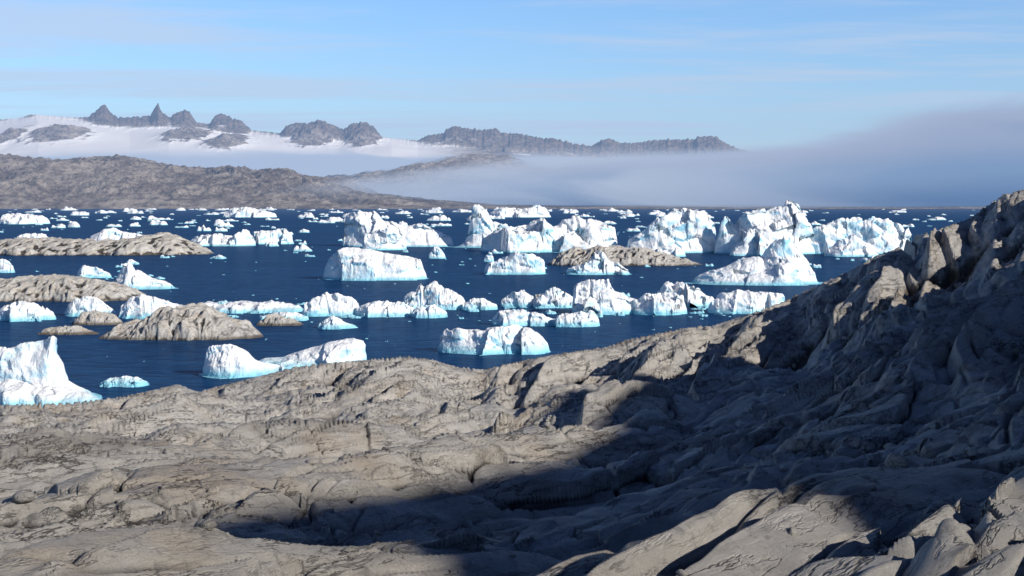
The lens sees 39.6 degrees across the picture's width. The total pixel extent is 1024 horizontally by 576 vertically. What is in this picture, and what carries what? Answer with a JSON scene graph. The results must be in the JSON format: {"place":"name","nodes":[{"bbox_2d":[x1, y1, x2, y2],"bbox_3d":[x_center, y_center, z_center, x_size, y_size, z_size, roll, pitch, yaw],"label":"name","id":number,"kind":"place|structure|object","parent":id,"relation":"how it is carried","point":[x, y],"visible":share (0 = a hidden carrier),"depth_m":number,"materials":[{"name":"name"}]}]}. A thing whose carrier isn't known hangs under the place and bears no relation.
{"place":"outdoors","nodes":[
{"label":"outdoors","id":0,"kind":"place"},
{"bbox_2d":[0,209,980,399],"bbox_3d":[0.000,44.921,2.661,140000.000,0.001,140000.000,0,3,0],"label":"sea","id":1,"kind":"structure","parent":0,"point":[91,363],"depth_m":794.10,"materials":[{"name":"liquid"}]},
{"bbox_2d":[0,259,14,272],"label":"iceberg","id":2,"kind":"object","parent":1,"relation":"on","point":[6,266],"visible":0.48,"depth_m":929.65,"materials":[{"name":"white ice"}]},
{"bbox_2d":[0,213,49,223],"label":"iceberg","id":3,"kind":"object","parent":1,"relation":"on","point":[29,218],"visible":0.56,"depth_m":3181.25,"materials":[{"name":"white ice"}]},
{"bbox_2d":[0,301,55,321],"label":"iceberg","id":4,"kind":"object","parent":1,"relation":"on","point":[20,311],"visible":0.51,"depth_m":547.59,"materials":[{"name":"white ice"}]},
{"bbox_2d":[14,233,46,237],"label":"iceberg","id":5,"kind":"object","parent":1,"relation":"on","point":[29,235],"visible":0.31,"depth_m":1670.88,"materials":[{"name":"white ice"}]},
{"bbox_2d":[0,379,100,406],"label":"iceberg","id":6,"kind":"object","parent":1,"relation":"on","point":[13,392],"visible":0.68,"depth_m":316.48,"materials":[{"name":"white ice"}]},
{"bbox_2d":[0,336,102,397],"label":"iceberg","id":7,"kind":"object","parent":1,"relation":"on","point":[39,363],"visible":0.42,"depth_m":326.06,"materials":[{"name":"white ice"}]},
{"bbox_2d":[37,325,98,334],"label":"rocky islet","id":8,"kind":"object","parent":1,"relation":"in","point":[72,330],"visible":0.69,"depth_m":490.04,"materials":[{"name":"grey stone"}]},
{"bbox_2d":[0,274,146,301],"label":"rocky islet","id":9,"kind":"object","parent":1,"relation":"on","point":[55,288],"visible":0.76,"depth_m":662.49,"materials":[{"name":"grey stone"}]},
{"bbox_2d":[65,296,116,316],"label":"iceberg","id":10,"kind":"object","parent":1,"relation":"on","point":[76,307],"visible":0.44,"depth_m":570.59,"materials":[{"name":"white ice"}]},
{"bbox_2d":[77,265,111,277],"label":"iceberg","id":11,"kind":"object","parent":1,"relation":"on","point":[89,271],"visible":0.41,"depth_m":864.50,"materials":[{"name":"white ice"}]},
{"bbox_2d":[71,310,122,324],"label":"rocky islet","id":12,"kind":"object","parent":1,"relation":"in","point":[93,317],"visible":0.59,"depth_m":529.42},
{"bbox_2d":[0,232,213,255],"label":"rocky islet","id":13,"kind":"object","parent":1,"relation":"in","point":[163,243],"visible":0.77,"depth_m":1256.26,"materials":[{"name":"grey stone"}]},
{"bbox_2d":[90,227,141,240],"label":"iceberg","id":14,"kind":"object","parent":1,"relation":"on","point":[113,233],"visible":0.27,"depth_m":1676.47,"materials":[{"name":"white ice"}]},
{"bbox_2d":[99,376,148,387],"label":"iceberg","id":15,"kind":"object","parent":1,"relation":"on","point":[126,381],"visible":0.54,"depth_m":350.76,"materials":[{"name":"white ice"}]},
{"bbox_2d":[115,262,177,289],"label":"iceberg","id":16,"kind":"object","parent":1,"relation":"on","point":[129,275],"visible":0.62,"depth_m":753.57,"materials":[{"name":"white ice"}]},
{"bbox_2d":[118,294,180,318],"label":"iceberg","id":17,"kind":"object","parent":1,"relation":"on","point":[141,306],"visible":0.37,"depth_m":561.84,"materials":[{"name":"white ice"}]},
{"bbox_2d":[98,302,263,340],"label":"rocky islet","id":18,"kind":"object","parent":1,"relation":"in","point":[197,321],"visible":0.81,"depth_m":474.34,"materials":[{"name":"grey stone"}]},
{"bbox_2d":[191,229,255,245],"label":"iceberg","id":19,"kind":"object","parent":1,"relation":"on","point":[243,237],"visible":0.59,"depth_m":1519.57,"materials":[{"name":"white ice"}]},
{"bbox_2d":[199,344,284,378],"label":"iceberg","id":20,"kind":"object","parent":1,"relation":"on","point":[226,361],"visible":0.71,"depth_m":370.91,"materials":[{"name":"white ice"}]},
{"bbox_2d":[223,207,276,217],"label":"iceberg","id":21,"kind":"object","parent":1,"relation":"on","point":[245,212],"visible":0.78,"depth_m":4689.13,"materials":[{"name":"white ice"}]},
{"bbox_2d":[205,300,302,313],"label":"iceberg","id":22,"kind":"object","parent":1,"relation":"on","point":[251,307],"visible":0.56,"depth_m":589.42,"materials":[{"name":"white ice"}]},
{"bbox_2d":[252,229,293,243],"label":"iceberg","id":23,"kind":"object","parent":1,"relation":"on","point":[280,236],"visible":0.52,"depth_m":1589.43,"materials":[{"name":"white ice"}]},
{"bbox_2d":[256,313,303,325],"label":"rocky islet","id":24,"kind":"object","parent":1,"relation":"in","point":[273,319],"visible":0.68,"depth_m":526.90,"materials":[{"name":"grey stone"}]},
{"bbox_2d":[259,312,308,320],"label":"iceberg","id":25,"kind":"object","parent":1,"relation":"on","point":[297,316],"visible":0.29,"depth_m":548.60,"materials":[{"name":"white ice"}]},
{"bbox_2d":[259,338,366,368],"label":"iceberg","id":26,"kind":"object","parent":1,"relation":"on","point":[347,349],"visible":0.38,"depth_m":391.45,"materials":[{"name":"white ice"}]},
{"bbox_2d":[301,292,358,316],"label":"iceberg","id":27,"kind":"object","parent":1,"relation":"on","point":[328,304],"visible":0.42,"depth_m":571.20,"materials":[{"name":"white ice"}]},
{"bbox_2d":[317,315,357,328],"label":"iceberg","id":28,"kind":"object","parent":1,"relation":"on","point":[332,322],"visible":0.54,"depth_m":513.23,"materials":[{"name":"white ice"}]},
{"bbox_2d":[321,247,428,280],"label":"iceberg","id":29,"kind":"object","parent":1,"relation":"on","point":[351,264],"visible":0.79,"depth_m":840.85,"materials":[{"name":"white ice"}]},
{"bbox_2d":[355,300,413,316],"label":"iceberg","id":30,"kind":"object","parent":1,"relation":"on","point":[386,308],"visible":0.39,"depth_m":567.55,"materials":[{"name":"white ice"}]},
{"bbox_2d":[362,228,406,249],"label":"iceberg","id":31,"kind":"object","parent":1,"relation":"on","point":[385,239],"visible":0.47,"depth_m":1391.50,"materials":[{"name":"white ice"}]},
{"bbox_2d":[342,210,452,246],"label":"iceberg","id":32,"kind":"object","parent":1,"relation":"on","point":[359,225],"visible":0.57,"depth_m":1503.34,"materials":[{"name":"white ice"}]},
{"bbox_2d":[411,304,447,317],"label":"iceberg","id":33,"kind":"object","parent":1,"relation":"on","point":[430,311],"visible":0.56,"depth_m":561.70,"materials":[{"name":"white ice"}]},
{"bbox_2d":[403,281,464,309],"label":"iceberg","id":34,"kind":"object","parent":1,"relation":"on","point":[437,294],"visible":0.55,"depth_m":608.73,"materials":[{"name":"white ice"}]},
{"bbox_2d":[428,246,445,258],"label":"iceberg","id":35,"kind":"object","parent":1,"relation":"on","point":[436,252],"visible":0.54,"depth_m":1169.97,"materials":[{"name":"white ice"}]},
{"bbox_2d":[461,298,497,309],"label":"iceberg","id":36,"kind":"object","parent":1,"relation":"on","point":[481,303],"visible":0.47,"depth_m":604.14,"materials":[{"name":"white ice"}]},
{"bbox_2d":[450,204,510,247],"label":"iceberg","id":37,"kind":"object","parent":1,"relation":"on","point":[481,221],"visible":0.3,"depth_m":1476.84,"materials":[{"name":"white ice"}]},
{"bbox_2d":[0,206,973,361],"bbox_3d":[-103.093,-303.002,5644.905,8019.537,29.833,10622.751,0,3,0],"label":"drift ice","id":38,"kind":"structure","parent":1,"relation":"on","point":[303,247],"depth_m":3225.97,"materials":[{"name":"white ice"}]},
{"bbox_2d":[483,252,493,261],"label":"iceberg","id":39,"kind":"object","parent":1,"relation":"on","point":[489,257],"visible":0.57,"depth_m":1104.16,"materials":[{"name":"white ice"}]},
{"bbox_2d":[438,324,550,355],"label":"iceberg","id":40,"kind":"object","parent":1,"relation":"on","point":[513,339],"visible":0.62,"depth_m":427.90,"materials":[{"name":"white ice"}]},
{"bbox_2d":[484,252,545,274],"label":"iceberg","id":41,"kind":"object","parent":1,"relation":"on","point":[515,263],"visible":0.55,"depth_m":908.25,"materials":[{"name":"white ice"}]},
{"bbox_2d":[501,290,533,307],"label":"iceberg","id":42,"kind":"object","parent":1,"relation":"on","point":[522,299],"visible":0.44,"depth_m":620.19,"materials":[{"name":"white ice"}]},
{"bbox_2d":[489,205,550,217],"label":"iceberg","id":43,"kind":"object","parent":1,"relation":"on","point":[533,211],"visible":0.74,"depth_m":4697.23,"materials":[{"name":"white ice"}]},
{"bbox_2d":[492,309,554,326],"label":"iceberg","id":44,"kind":"object","parent":1,"relation":"on","point":[522,317],"visible":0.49,"depth_m":525.60,"materials":[{"name":"white ice"}]},
{"bbox_2d":[474,215,617,252],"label":"iceberg","id":45,"kind":"object","parent":1,"relation":"on","point":[540,235],"visible":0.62,"depth_m":1330.27,"materials":[{"name":"white ice"}]},
{"bbox_2d":[532,287,572,307],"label":"iceberg","id":46,"kind":"object","parent":1,"relation":"on","point":[554,297],"visible":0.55,"depth_m":615.17,"materials":[{"name":"white ice"}]},
{"bbox_2d":[554,311,599,326],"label":"iceberg","id":47,"kind":"object","parent":1,"relation":"on","point":[580,319],"visible":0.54,"depth_m":521.29,"materials":[{"name":"white ice"}]},
{"bbox_2d":[563,251,629,274],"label":"iceberg","id":48,"kind":"object","parent":1,"relation":"on","point":[598,263],"visible":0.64,"depth_m":906.38,"materials":[{"name":"white ice"}]},
{"bbox_2d":[572,279,635,314],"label":"iceberg","id":49,"kind":"object","parent":1,"relation":"on","point":[602,295],"visible":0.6,"depth_m":581.27,"materials":[{"name":"white ice"}]},
{"bbox_2d":[547,245,702,265],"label":"rocky islet","id":50,"kind":"object","parent":1,"relation":"on","point":[622,256],"visible":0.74,"depth_m":1041.48,"materials":[{"name":"grey stone"}]},
{"bbox_2d":[633,292,686,314],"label":"iceberg","id":51,"kind":"object","parent":1,"relation":"on","point":[667,303],"visible":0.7,"depth_m":577.44,"materials":[{"name":"white ice"}]},
{"bbox_2d":[654,246,685,256],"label":"iceberg","id":52,"kind":"object","parent":1,"relation":"on","point":[675,251],"visible":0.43,"depth_m":1215.28,"materials":[{"name":"white ice"}]},
{"bbox_2d":[627,208,715,252],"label":"iceberg","id":53,"kind":"object","parent":1,"relation":"on","point":[685,230],"visible":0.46,"depth_m":1307.46,"materials":[{"name":"white ice"}]},
{"bbox_2d":[658,281,713,306],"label":"iceberg","id":54,"kind":"object","parent":1,"relation":"on","point":[692,295],"visible":0.49,"depth_m":621.96,"materials":[{"name":"white ice"}]},
{"bbox_2d":[708,289,784,314],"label":"iceberg","id":55,"kind":"object","parent":1,"relation":"on","point":[737,301],"visible":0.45,"depth_m":584.90,"materials":[{"name":"white ice"}]},
{"bbox_2d":[730,228,768,255],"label":"iceberg","id":56,"kind":"object","parent":1,"relation":"on","point":[754,242],"visible":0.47,"depth_m":1231.34,"materials":[{"name":"white ice"}]},
{"bbox_2d":[684,237,822,285],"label":"iceberg","id":57,"kind":"object","parent":1,"relation":"on","point":[783,261],"visible":0.8,"depth_m":798.10,"materials":[{"name":"white ice"}]},
{"bbox_2d":[714,200,814,253],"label":"iceberg","id":58,"kind":"object","parent":1,"relation":"on","point":[788,219],"visible":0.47,"depth_m":1285.50,"materials":[{"name":"white ice"}]},
{"bbox_2d":[824,234,878,256],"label":"iceberg","id":59,"kind":"object","parent":1,"relation":"on","point":[851,245],"visible":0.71,"depth_m":1215.70,"materials":[{"name":"white ice"}]},
{"bbox_2d":[810,216,911,253],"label":"iceberg","id":60,"kind":"object","parent":1,"relation":"on","point":[881,236],"visible":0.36,"depth_m":1284.87,"materials":[{"name":"white ice"}]},
{"bbox_2d":[0,153,989,208],"bbox_3d":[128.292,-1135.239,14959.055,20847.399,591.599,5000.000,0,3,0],"label":"coastal hills","id":61,"kind":"structure","parent":0,"point":[116,181],"depth_m":13297.59,"materials":[{"name":"grey stone"}]},
{"bbox_2d":[0,189,1023,575],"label":"rocky hillside","id":62,"kind":"structure","parent":0,"point":[646,491],"depth_m":32.37,"materials":[{"name":"grey stone"}]},
{"bbox_2d":[0,228,1008,575],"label":"loose stones","id":63,"kind":"object","parent":62,"relation":"on","point":[26,496],"visible":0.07,"depth_m":23.86,"materials":[{"name":"grey stone"}]},
{"bbox_2d":[885,453,908,467],"bbox_3d":[3.691,1.670,13.643,0.220,0.182,0.191,1,3,14],"label":"boulder","id":64,"kind":"object","parent":62,"relation":"on","point":[894,460],"visible":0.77,"depth_m":13.57,"materials":[{"name":"grey stone"}]},
{"bbox_2d":[0,103,1023,183],"bbox_3d":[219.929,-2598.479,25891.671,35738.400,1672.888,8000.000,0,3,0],"label":"glacier mountains","id":65,"kind":"structure","parent":0,"point":[155,135],"depth_m":25238.69,"materials":[{"name":"white snow"}]},
{"bbox_2d":[0,0,1023,183],"label":"sky","id":66,"kind":"structure","parent":0,"point":[923,81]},
{"bbox_2d":[319,154,1023,204],"bbox_3d":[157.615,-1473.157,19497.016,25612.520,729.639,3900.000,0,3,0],"label":"fog bank","id":67,"kind":"structure","parent":0,"point":[499,179],"depth_m":18361.40,"materials":[{"name":"fog"}]}
]}

